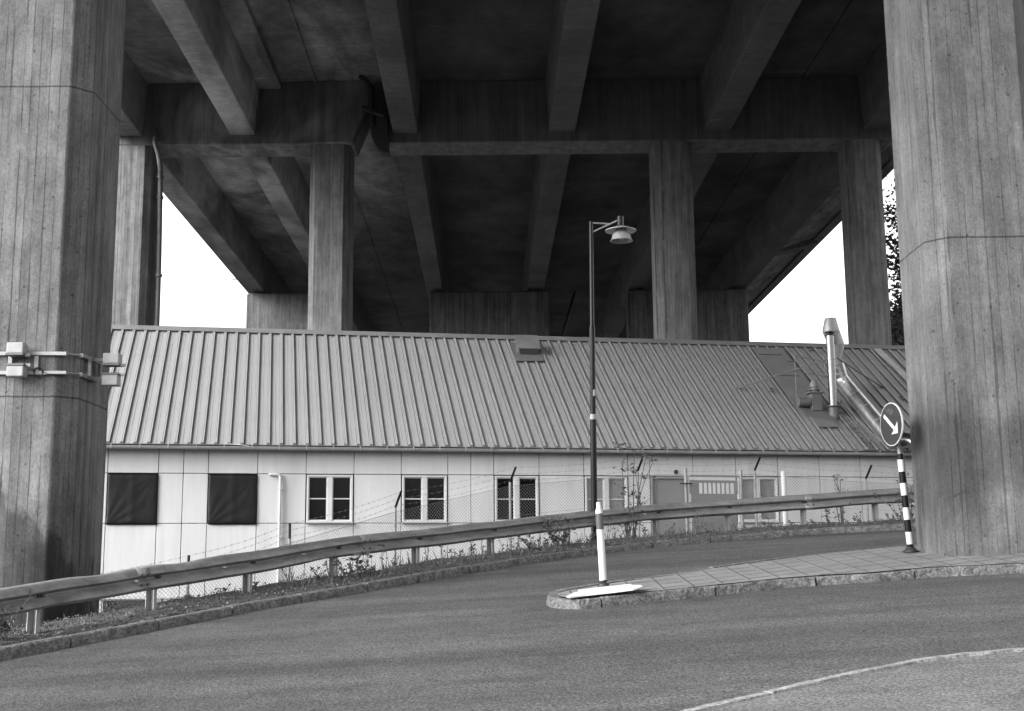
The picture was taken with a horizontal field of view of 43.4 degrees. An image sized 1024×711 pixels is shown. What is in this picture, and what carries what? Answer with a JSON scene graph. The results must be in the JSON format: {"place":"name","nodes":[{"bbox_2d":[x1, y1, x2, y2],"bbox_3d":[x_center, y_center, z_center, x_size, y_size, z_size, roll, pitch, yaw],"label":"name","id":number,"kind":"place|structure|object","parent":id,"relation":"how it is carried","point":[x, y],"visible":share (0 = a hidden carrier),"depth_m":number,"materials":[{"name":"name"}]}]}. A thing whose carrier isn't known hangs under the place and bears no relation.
{"place":"outdoors","nodes":[
{"label":"outdoors","id":0,"kind":"place"},
{"bbox_2d":[0,518,915,646],"bbox_3d":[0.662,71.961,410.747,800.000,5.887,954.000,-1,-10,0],"label":"ground","id":1,"kind":"structure","parent":0,"point":[145,615],"depth_m":17.75,"materials":[{"name":"grey plant"}]},
{"bbox_2d":[5,615,14,627],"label":"weed","id":2,"kind":"object","parent":1,"relation":"on","point":[13,621],"visible":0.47,"depth_m":14.97,"materials":[{"name":"grey plant"}]},
{"bbox_2d":[0,589,31,640],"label":"weed","id":3,"kind":"object","parent":1,"relation":"on","point":[4,624],"visible":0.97,"depth_m":13.76,"materials":[{"name":"grey plant"}]},
{"bbox_2d":[105,601,118,610],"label":"weed","id":4,"kind":"object","parent":1,"relation":"on","point":[108,604],"visible":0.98,"depth_m":16.25,"materials":[{"name":"grey plant"}]},
{"bbox_2d":[214,583,230,592],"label":"weed","id":5,"kind":"object","parent":1,"relation":"on","point":[218,590],"visible":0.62,"depth_m":18.08,"materials":[{"name":"grey plant"}]},
{"bbox_2d":[252,581,258,589],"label":"weed","id":6,"kind":"object","parent":1,"relation":"on","point":[255,584],"visible":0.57,"depth_m":18.10,"materials":[{"name":"grey plant"}]},
{"bbox_2d":[281,558,294,586],"bbox_3d":[-3.189,3.084,18.203,0.285,0.446,0.093,-5,-11,26],"label":"weed","id":7,"kind":"object","parent":1,"relation":"on","point":[291,574],"visible":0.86,"depth_m":18.18,"materials":[{"name":"grey plant"}]},
{"bbox_2d":[310,565,322,580],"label":"weed","id":8,"kind":"object","parent":1,"relation":"on","point":[315,576],"visible":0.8,"depth_m":18.92,"materials":[{"name":"grey plant"}]},
{"bbox_2d":[321,555,334,582],"bbox_3d":[-2.588,3.023,18.192,0.168,0.416,0.212,7,-12,-36],"label":"weed","id":9,"kind":"object","parent":1,"relation":"on","point":[330,576],"visible":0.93,"depth_m":18.18,"materials":[{"name":"grey plant"}]},
{"bbox_2d":[333,554,368,578],"bbox_3d":[-2.433,3.146,19.055,0.582,0.419,0.442,-2,-10,10],"label":"bush","id":10,"kind":"object","parent":1,"relation":"on","point":[350,567],"visible":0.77,"depth_m":19.04,"materials":[{"name":"grey plant"}]},
{"bbox_2d":[348,552,374,575],"bbox_3d":[-2.269,3.184,19.536,0.427,0.402,0.435,-1,-10,0],"label":"bush","id":11,"kind":"object","parent":1,"relation":"on","point":[358,562],"visible":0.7,"depth_m":19.50,"materials":[{"name":"grey plant"}]},
{"bbox_2d":[377,544,388,572],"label":"weed","id":12,"kind":"object","parent":1,"relation":"on","point":[381,557],"visible":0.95,"depth_m":19.87,"materials":[{"name":"grey"}]},
{"bbox_2d":[448,549,462,560],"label":"weed","id":13,"kind":"object","parent":1,"relation":"on","point":[454,552],"visible":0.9,"depth_m":20.71,"materials":[{"name":"grey"}]},
{"bbox_2d":[0,487,913,633],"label":"guardrail","id":14,"kind":"object","parent":1,"relation":"on","point":[150,580],"visible":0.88,"depth_m":20.06,"materials":[{"name":"grey metal"}]},
{"bbox_2d":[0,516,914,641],"bbox_3d":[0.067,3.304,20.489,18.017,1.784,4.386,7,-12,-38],"label":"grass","id":15,"kind":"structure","parent":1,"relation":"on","point":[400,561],"depth_m":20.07,"materials":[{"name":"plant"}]},
{"bbox_2d":[481,539,492,554],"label":"weed","id":16,"kind":"object","parent":1,"relation":"on","point":[485,546],"visible":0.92,"depth_m":22.14,"materials":[{"name":"grey"}]},
{"bbox_2d":[497,535,511,555],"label":"weed","id":17,"kind":"object","parent":1,"relation":"on","point":[506,551],"visible":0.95,"depth_m":21.75,"materials":[{"name":"grey"}]},
{"bbox_2d":[99,317,914,612],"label":"clad building","id":18,"kind":"structure","parent":1,"relation":"on","point":[219,437],"depth_m":34.40,"materials":[{"name":"painted metal cladding"},{"name":"sheet metal roofing"},{"name":"glass"}]},
{"bbox_2d":[105,474,157,524],"bbox_3d":[-9.291,3.510,31.441,1.210,1.245,0.041,1,-10,-11],"label":"window","id":19,"kind":"structure","parent":18,"relation":"in","point":[131,498],"depth_m":31.44,"materials":[{"name":"black"}]},
{"bbox_2d":[207,474,256,524],"bbox_3d":[-6.931,3.566,31.896,1.188,1.245,0.039,1,-10,-11],"label":"window","id":20,"kind":"structure","parent":18,"relation":"in","point":[232,498],"depth_m":31.89,"materials":[{"name":"black glass"}]},
{"bbox_2d":[305,475,352,522],"bbox_3d":[-4.585,3.612,32.372,1.188,1.217,0.160,1,-10,-11],"label":"window","id":21,"kind":"structure","parent":18,"relation":"in","point":[326,494],"depth_m":32.42,"materials":[{"name":"white paint"}]},
{"bbox_2d":[401,475,447,522],"bbox_3d":[-2.229,3.667,32.824,1.188,1.217,0.160,1,-10,-11],"label":"window","id":22,"kind":"structure","parent":18,"relation":"in","point":[409,482],"depth_m":32.87,"materials":[{"name":"white paint"}]},
{"bbox_2d":[494,476,538,520],"bbox_3d":[0.120,3.719,33.313,1.152,1.195,0.085,1,-10,-11],"label":"window","id":23,"kind":"structure","parent":18,"relation":"in","point":[517,480],"depth_m":33.33,"materials":[{"name":"white paint"}]},
{"bbox_2d":[584,476,627,510],"bbox_3d":[2.477,3.774,33.765,1.152,1.195,0.085,1,-10,-11],"label":"window","id":24,"kind":"structure","parent":18,"relation":"in","point":[605,486],"depth_m":33.81,"materials":[{"name":"white paint"}]},
{"bbox_2d":[650,476,684,534],"bbox_3d":[4.164,4.678,33.938,0.996,2.970,0.105,1,-10,-11],"label":"door","id":25,"kind":"structure","parent":18,"relation":"in","point":[670,485],"depth_m":34.09,"materials":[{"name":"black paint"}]},
{"bbox_2d":[736,477,780,522],"bbox_3d":[6.608,3.876,34.517,1.188,1.217,0.160,1,-10,-11],"label":"window","id":26,"kind":"structure","parent":18,"relation":"in","point":[765,485],"depth_m":34.58,"materials":[{"name":"white paint"}]},
{"bbox_2d":[99,456,914,612],"bbox_3d":[2.252,3.640,24.998,23.418,3.853,3.700,5,-11,-28],"label":"chain link fence","id":27,"kind":"object","parent":1,"relation":"on","point":[510,514],"visible":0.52,"depth_m":26.00,"materials":[{"name":"grey metal"}]},
{"bbox_2d":[680,468,743,531],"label":"metal gate","id":28,"kind":"structure","parent":27,"relation":"attached to","point":[716,521],"depth_m":27.82,"materials":[{"name":"grey metal"}]},
{"bbox_2d":[0,0,1023,627],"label":"road bridge","id":29,"kind":"structure","parent":1,"relation":"on","point":[446,166],"depth_m":50.37,"materials":[{"name":"concrete"}]},
{"bbox_2d":[0,352,102,381],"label":"mounting rail","id":30,"kind":"object","parent":29,"relation":"attached to","point":[35,372],"visible":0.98,"depth_m":16.40,"materials":[{"name":"grey metal"}]},
{"bbox_2d":[5,342,30,356],"bbox_3d":[-6.248,-0.070,16.310,0.276,0.172,0.188,-1,-10,0],"label":"floodlight","id":31,"kind":"object","parent":30,"relation":"attached to","point":[17,349],"visible":1,"depth_m":16.23,"materials":[{"name":"grey metal"}]},
{"bbox_2d":[6,363,30,377],"bbox_3d":[-6.230,0.189,16.266,0.276,0.172,0.188,-1,-10,0],"label":"floodlight","id":32,"kind":"object","parent":30,"relation":"attached to","point":[17,370],"visible":1,"depth_m":16.19,"materials":[{"name":"grey metal"}]},
{"bbox_2d":[101,372,124,386],"bbox_3d":[-5.235,0.315,16.892,0.276,0.172,0.188,-1,-10,0],"label":"floodlight","id":33,"kind":"object","parent":30,"relation":"attached to","point":[110,379],"visible":1,"depth_m":16.81,"materials":[{"name":"grey metal"}]},
{"bbox_2d":[102,353,124,366],"bbox_3d":[-5.232,0.062,16.935,0.276,0.172,0.188,-1,-10,0],"label":"floodlight","id":34,"kind":"object","parent":30,"relation":"attached to","point":[112,359],"visible":1,"depth_m":16.86,"materials":[{"name":"grey metal"}]},
{"bbox_2d":[508,537,521,549],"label":"weed","id":35,"kind":"object","parent":1,"relation":"on","point":[513,547],"visible":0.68,"depth_m":22.89,"materials":[{"name":"grey"}]},
{"bbox_2d":[515,532,551,550],"bbox_3d":[0.372,3.242,22.375,0.580,0.349,0.515,-5,-11,23],"label":"bush","id":36,"kind":"object","parent":1,"relation":"on","point":[525,541],"visible":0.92,"depth_m":22.30,"materials":[{"name":"grey plant"}]},
{"bbox_2d":[541,515,575,545],"bbox_3d":[0.820,3.133,22.846,0.622,0.640,0.806,-3,-10,12],"label":"bush","id":37,"kind":"object","parent":1,"relation":"on","point":[554,538],"visible":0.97,"depth_m":22.78,"materials":[{"name":"grey plant"}]},
{"bbox_2d":[586,531,595,542],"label":"weed","id":38,"kind":"object","parent":1,"relation":"on","point":[591,539],"visible":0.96,"depth_m":23.33,"materials":[{"name":"grey"}]},
{"bbox_2d":[607,517,610,539],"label":"weed","id":39,"kind":"object","parent":1,"relation":"on","point":[608,525],"visible":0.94,"depth_m":23.69,"materials":[{"name":"grey plant"}]},
{"bbox_2d":[589,216,635,540],"bbox_3d":[2.022,0.533,25.032,0.964,6.651,0.620,-5,-11,22],"label":"street lamp","id":40,"kind":"object","parent":1,"relation":"on","point":[620,232],"visible":0.98,"depth_m":25.04,"materials":[{"name":"grey metal"}]},
{"bbox_2d":[617,504,642,536],"bbox_3d":[2.212,3.180,24.543,0.370,0.699,0.554,5,-11,-31],"label":"bush","id":41,"kind":"object","parent":1,"relation":"on","point":[628,524],"visible":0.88,"depth_m":24.42,"materials":[{"name":"grey plant"}]},
{"bbox_2d":[613,440,666,536],"bbox_3d":[2.486,2.671,25.086,1.122,2.110,1.214,-1,-10,0],"label":"sapling","id":42,"kind":"object","parent":1,"relation":"on","point":[632,493],"visible":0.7,"depth_m":25.20,"materials":[{"name":"grey plant"}]},
{"bbox_2d":[693,510,706,532],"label":"weed","id":43,"kind":"object","parent":1,"relation":"on","point":[698,521],"visible":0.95,"depth_m":24.52,"materials":[{"name":"grey plant"}]},
{"bbox_2d":[781,471,787,525],"bbox_3d":[5.964,3.885,27.986,0.116,2.758,0.116,-1,-10,0],"label":"gate post","id":44,"kind":"object","parent":1,"relation":"on","point":[784,493],"visible":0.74,"depth_m":28.10,"materials":[{"name":"white metal"}]},
{"bbox_2d":[821,508,829,523],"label":"weed","id":45,"kind":"object","parent":1,"relation":"on","point":[826,516],"visible":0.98,"depth_m":24.70,"materials":[{"name":"grey plant"}]},
{"bbox_2d":[829,474,849,522],"bbox_3d":[6.567,3.009,25.752,0.471,1.274,0.367,-6,-11,27],"label":"sapling","id":46,"kind":"object","parent":1,"relation":"on","point":[842,517],"visible":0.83,"depth_m":25.75,"materials":[{"name":"grey plant"}]},
{"bbox_2d":[883,174,904,345],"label":"tree","id":47,"kind":"object","parent":1,"relation":"on","point":[894,320],"visible":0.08,"depth_m":59.33,"materials":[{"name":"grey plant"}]},
{"bbox_2d":[873,490,914,519],"bbox_3d":[7.538,2.927,24.675,0.752,0.663,0.956,4,-11,-25],"label":"bush","id":48,"kind":"object","parent":1,"relation":"on","point":[911,506],"visible":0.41,"depth_m":24.82,"materials":[{"name":"grey plant"}]},
{"bbox_2d":[889,285,903,345],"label":"dense tree","id":49,"kind":"object","parent":1,"relation":"on","point":[900,312],"visible":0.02,"depth_m":66.87,"materials":[{"name":"black plant"}]},
{"bbox_2d":[896,473,912,516],"bbox_3d":[7.871,2.894,25.517,0.390,1.239,0.433,5,-11,-28],"label":"sapling","id":50,"kind":"object","parent":1,"relation":"on","point":[908,491],"visible":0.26,"depth_m":25.53,"materials":[{"name":"grey plant"}]},
{"bbox_2d":[0,529,1023,710],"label":"road","id":51,"kind":"structure","parent":0,"point":[506,639],"depth_m":11.83,"materials":[{"name":"grey asphalt"}]},
{"bbox_2d":[0,523,915,660],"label":"kerb","id":52,"kind":"structure","parent":51,"relation":"on","point":[49,644],"depth_m":17.49,"materials":[{"name":"concrete"}]},
{"bbox_2d":[546,545,1023,608],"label":"island kerb","id":53,"kind":"structure","parent":51,"relation":"on","point":[554,600],"depth_m":15.17,"materials":[{"name":"concrete"}]},
{"bbox_2d":[680,647,1023,710],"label":"sidewalk kerb","id":54,"kind":"structure","parent":51,"relation":"on","point":[829,678],"depth_m":8.97,"materials":[{"name":"concrete"}]},
{"bbox_2d":[154,169,900,343],"label":"sky","id":55,"kind":"structure","parent":0,"point":[198,290],"materials":[{"name":"white"}]},
{"bbox_2d":[557,545,1023,597],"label":"island paving","id":56,"kind":"structure","parent":0,"point":[651,583],"depth_m":16.14,"materials":[{"name":"concrete"}]},
{"bbox_2d":[595,502,609,585],"bbox_3d":[1.085,2.264,15.457,0.154,1.002,0.145,-1,-10,0],"label":"marker post","id":57,"kind":"object","parent":56,"relation":"on","point":[601,547],"visible":0.98,"depth_m":15.41,"materials":[{"name":"white paint"}]},
{"bbox_2d":[566,584,642,597],"bbox_3d":[1.046,2.686,14.687,0.873,0.150,0.807,-1,-10,0],"label":"bent base plate","id":58,"kind":"object","parent":56,"relation":"on","point":[604,590],"visible":1,"depth_m":14.56,"materials":[{"name":"white paint"}]},
{"bbox_2d":[880,403,918,551],"bbox_3d":[5.401,1.670,17.706,0.336,2.049,0.600,2,-10,-12],"label":"traffic sign","id":59,"kind":"object","parent":56,"relation":"on","point":[891,424],"visible":1,"depth_m":17.71,"materials":[{"name":"grey metal"}]},
{"bbox_2d":[703,652,1023,710],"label":"sidewalk","id":60,"kind":"structure","parent":0,"point":[993,682],"depth_m":8.34,"materials":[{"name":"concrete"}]}
]}

